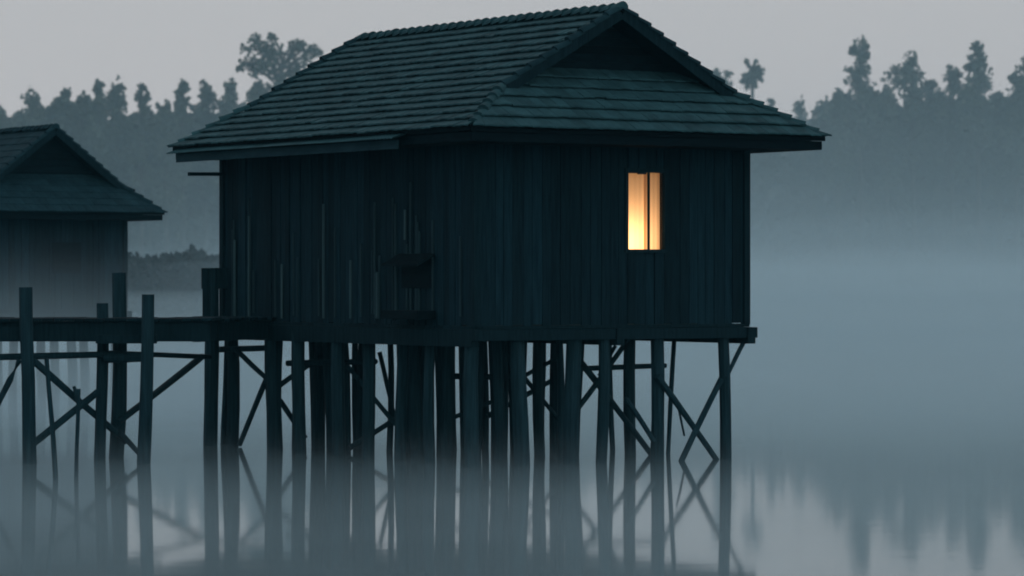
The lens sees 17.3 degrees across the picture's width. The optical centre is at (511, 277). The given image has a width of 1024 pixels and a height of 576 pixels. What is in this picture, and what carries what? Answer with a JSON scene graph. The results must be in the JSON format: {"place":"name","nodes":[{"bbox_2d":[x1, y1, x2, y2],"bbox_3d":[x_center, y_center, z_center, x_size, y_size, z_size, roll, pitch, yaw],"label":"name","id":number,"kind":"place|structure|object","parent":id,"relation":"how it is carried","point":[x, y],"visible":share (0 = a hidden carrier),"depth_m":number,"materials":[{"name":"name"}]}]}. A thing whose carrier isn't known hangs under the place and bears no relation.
{"place":"outdoors","nodes":[
{"label":"outdoors","id":0,"kind":"place"},
{"bbox_2d":[0,307,1023,575],"bbox_3d":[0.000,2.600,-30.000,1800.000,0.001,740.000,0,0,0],"label":"water","id":1,"kind":"structure","parent":0,"point":[876,441],"depth_m":42.84,"materials":[{"name":"grey liquid"}]},
{"bbox_2d":[44,358,57,479],"bbox_3d":[-5.917,2.268,43.194,0.189,2.464,0.089,0,0,-34],"label":"stake","id":2,"kind":"object","parent":1,"relation":"in","point":[52,425],"visible":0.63,"depth_m":43.16,"materials":[{"name":"brown wood"}]},
{"bbox_2d":[74,389,80,477],"bbox_3d":[-5.639,2.472,43.606,0.095,2.060,0.110,0,0,0],"label":"stake","id":3,"kind":"object","parent":1,"relation":"in","point":[76,459],"visible":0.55,"depth_m":43.58,"materials":[{"name":"brown wood"}]},
{"bbox_2d":[0,123,167,390],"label":"stilt house","id":4,"kind":"structure","parent":1,"relation":"in","point":[70,208],"depth_m":76.12,"materials":[{"name":"wood"}]},
{"bbox_2d":[0,268,274,463],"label":"wooden jetty","id":5,"kind":"object","parent":1,"relation":"in","point":[120,330],"visible":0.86,"depth_m":47.51,"materials":[{"name":"brown wood"}]},
{"bbox_2d":[166,1,831,467],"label":"stilt house","id":6,"kind":"structure","parent":1,"relation":"in","point":[500,191],"depth_m":47.80,"materials":[{"name":"wood"}]},
{"bbox_2d":[625,168,667,252],"bbox_3d":[1.865,-0.945,47.556,0.725,1.190,0.184,0,0,-33],"label":"window","id":7,"kind":"structure","parent":6,"relation":"in","point":[642,191],"depth_m":47.62,"materials":[{"name":"glass"}]},
{"bbox_2d":[0,0,1023,215],"label":"sky","id":8,"kind":"structure","parent":0,"point":[47,46],"materials":[{"name":"grey"}]},
{"bbox_2d":[750,299,1023,306],"bbox_3d":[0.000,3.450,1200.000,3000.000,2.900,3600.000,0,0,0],"label":"ground","id":9,"kind":"structure","parent":0,"point":[818,303],"depth_m":299.12,"materials":[{"name":"grey"}]},
{"bbox_2d":[0,105,17,132],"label":"broadleaf tree","id":10,"kind":"object","parent":9,"relation":"on","point":[4,123],"visible":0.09,"depth_m":295.43,"materials":[{"name":"green plant"}]},
{"bbox_2d":[11,87,48,126],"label":"broadleaf tree","id":11,"kind":"object","parent":9,"relation":"on","point":[35,106],"visible":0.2,"depth_m":299.61,"materials":[{"name":"green plant"}]},
{"bbox_2d":[42,102,55,123],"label":"broadleaf tree","id":12,"kind":"object","parent":9,"relation":"on","point":[49,110],"visible":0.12,"depth_m":305.91,"materials":[{"name":"green plant"}]},
{"bbox_2d":[51,87,81,142],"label":"broadleaf tree","id":13,"kind":"object","parent":9,"relation":"on","point":[63,109],"visible":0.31,"depth_m":301.43,"materials":[{"name":"green plant"}]},
{"bbox_2d":[72,90,94,149],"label":"broadleaf tree","id":14,"kind":"object","parent":9,"relation":"on","point":[83,103],"visible":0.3,"depth_m":303.69,"materials":[{"name":"green plant"}]},
{"bbox_2d":[83,78,115,174],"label":"conifer tree","id":15,"kind":"object","parent":9,"relation":"on","point":[100,148],"visible":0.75,"depth_m":297.75,"materials":[{"name":"green plant"}]},
{"bbox_2d":[103,75,138,180],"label":"conifer tree","id":16,"kind":"object","parent":9,"relation":"on","point":[122,136],"visible":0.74,"depth_m":301.39,"materials":[{"name":"green plant"}]},
{"bbox_2d":[126,83,154,257],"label":"broadleaf tree","id":17,"kind":"object","parent":9,"relation":"on","point":[139,145],"visible":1,"depth_m":295.84,"materials":[{"name":"green plant"}]},
{"bbox_2d":[148,98,186,253],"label":"broadleaf tree","id":18,"kind":"object","parent":9,"relation":"on","point":[162,196],"visible":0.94,"depth_m":297.38,"materials":[{"name":"green plant"}]},
{"bbox_2d":[170,78,194,253],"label":"conifer tree","id":19,"kind":"object","parent":9,"relation":"on","point":[181,103],"visible":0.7,"depth_m":299.83,"materials":[{"name":"green plant"}]},
{"bbox_2d":[186,79,221,254],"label":"conifer tree","id":20,"kind":"object","parent":9,"relation":"on","point":[207,95],"visible":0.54,"depth_m":302.77,"materials":[{"name":"green plant"}]},
{"bbox_2d":[211,77,243,195],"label":"broadleaf tree","id":21,"kind":"object","parent":9,"relation":"on","point":[229,104],"visible":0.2,"depth_m":299.78,"materials":[{"name":"green plant"}]},
{"bbox_2d":[245,79,264,101],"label":"broadleaf tree","id":22,"kind":"object","parent":9,"relation":"on","point":[257,83],"visible":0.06,"depth_m":303.88,"materials":[{"name":"green plant"}]},
{"bbox_2d":[235,32,323,100],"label":"broadleaf tree","id":23,"kind":"object","parent":9,"relation":"on","point":[270,54],"visible":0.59,"depth_m":284.78,"materials":[{"name":"green plant"}]},
{"bbox_2d":[4,92,1023,301],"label":"distant woods","id":24,"kind":"object","parent":9,"relation":"on","point":[792,229],"visible":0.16,"depth_m":304.05,"materials":[{"name":"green plant"}]},
{"bbox_2d":[713,67,733,86],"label":"broadleaf tree","id":25,"kind":"object","parent":9,"relation":"on","point":[716,72],"visible":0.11,"depth_m":329.66,"materials":[{"name":"green plant"}]},
{"bbox_2d":[739,58,765,98],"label":"tree","id":26,"kind":"object","parent":9,"relation":"on","point":[753,76],"visible":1,"depth_m":334.78,"materials":[{"name":"green plant"}]},
{"bbox_2d":[767,98,775,106],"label":"broadleaf tree","id":27,"kind":"object","parent":9,"relation":"on","point":[771,101],"visible":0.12,"depth_m":379.85,"materials":[{"name":"green plant"}]},
{"bbox_2d":[791,95,810,124],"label":"broadleaf tree","id":28,"kind":"object","parent":9,"relation":"on","point":[800,111],"visible":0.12,"depth_m":379.56,"materials":[{"name":"green plant"}]},
{"bbox_2d":[810,99,826,127],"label":"broadleaf tree","id":29,"kind":"object","parent":9,"relation":"on","point":[819,108],"visible":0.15,"depth_m":369.56,"materials":[{"name":"green plant"}]},
{"bbox_2d":[817,87,857,306],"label":"broadleaf tree","id":30,"kind":"object","parent":9,"relation":"on","point":[838,172],"visible":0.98,"depth_m":295.79,"materials":[{"name":"green plant"}]},
{"bbox_2d":[842,35,884,306],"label":"conifer tree","id":31,"kind":"object","parent":9,"relation":"on","point":[866,95],"visible":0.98,"depth_m":297.78,"materials":[{"name":"green plant"}]},
{"bbox_2d":[871,83,902,300],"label":"broadleaf tree","id":32,"kind":"object","parent":9,"relation":"on","point":[887,180],"visible":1,"depth_m":299.69,"materials":[{"name":"green plant"}]},
{"bbox_2d":[879,50,942,300],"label":"broadleaf tree","id":33,"kind":"object","parent":9,"relation":"on","point":[918,108],"visible":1,"depth_m":301.77,"materials":[{"name":"green plant"}]},
{"bbox_2d":[922,79,942,300],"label":"broadleaf tree","id":34,"kind":"object","parent":9,"relation":"on","point":[931,85],"visible":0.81,"depth_m":302.86,"materials":[{"name":"green plant"}]},
{"bbox_2d":[925,64,973,301],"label":"broadleaf tree","id":35,"kind":"object","parent":9,"relation":"on","point":[952,150],"visible":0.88,"depth_m":299.83,"materials":[{"name":"green plant"}]},
{"bbox_2d":[952,40,1002,306],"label":"conifer tree","id":36,"kind":"object","parent":9,"relation":"on","point":[977,132],"visible":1,"depth_m":295.66,"materials":[{"name":"green plant"}]},
{"bbox_2d":[982,90,1014,302],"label":"broadleaf tree","id":37,"kind":"object","parent":9,"relation":"on","point":[993,165],"visible":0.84,"depth_m":299.81,"materials":[{"name":"green plant"}]},
{"bbox_2d":[994,68,1023,306],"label":"broadleaf tree","id":38,"kind":"object","parent":9,"relation":"on","point":[1013,146],"visible":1,"depth_m":297.60,"materials":[{"name":"green plant"}]},
{"bbox_2d":[1015,57,1023,143],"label":"broadleaf tree","id":39,"kind":"object","parent":9,"relation":"on","point":[1020,66],"visible":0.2,"depth_m":301.71,"materials":[{"name":"green plant"}]},
{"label":"bank","id":40,"kind":"structure","parent":0,"visible":0},
{"bbox_2d":[128,243,218,316],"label":"shoreline shrubbery","id":41,"kind":"object","parent":40,"relation":"on","point":[171,282],"visible":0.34,"depth_m":166.38,"materials":[{"name":"green plant"}]}
]}

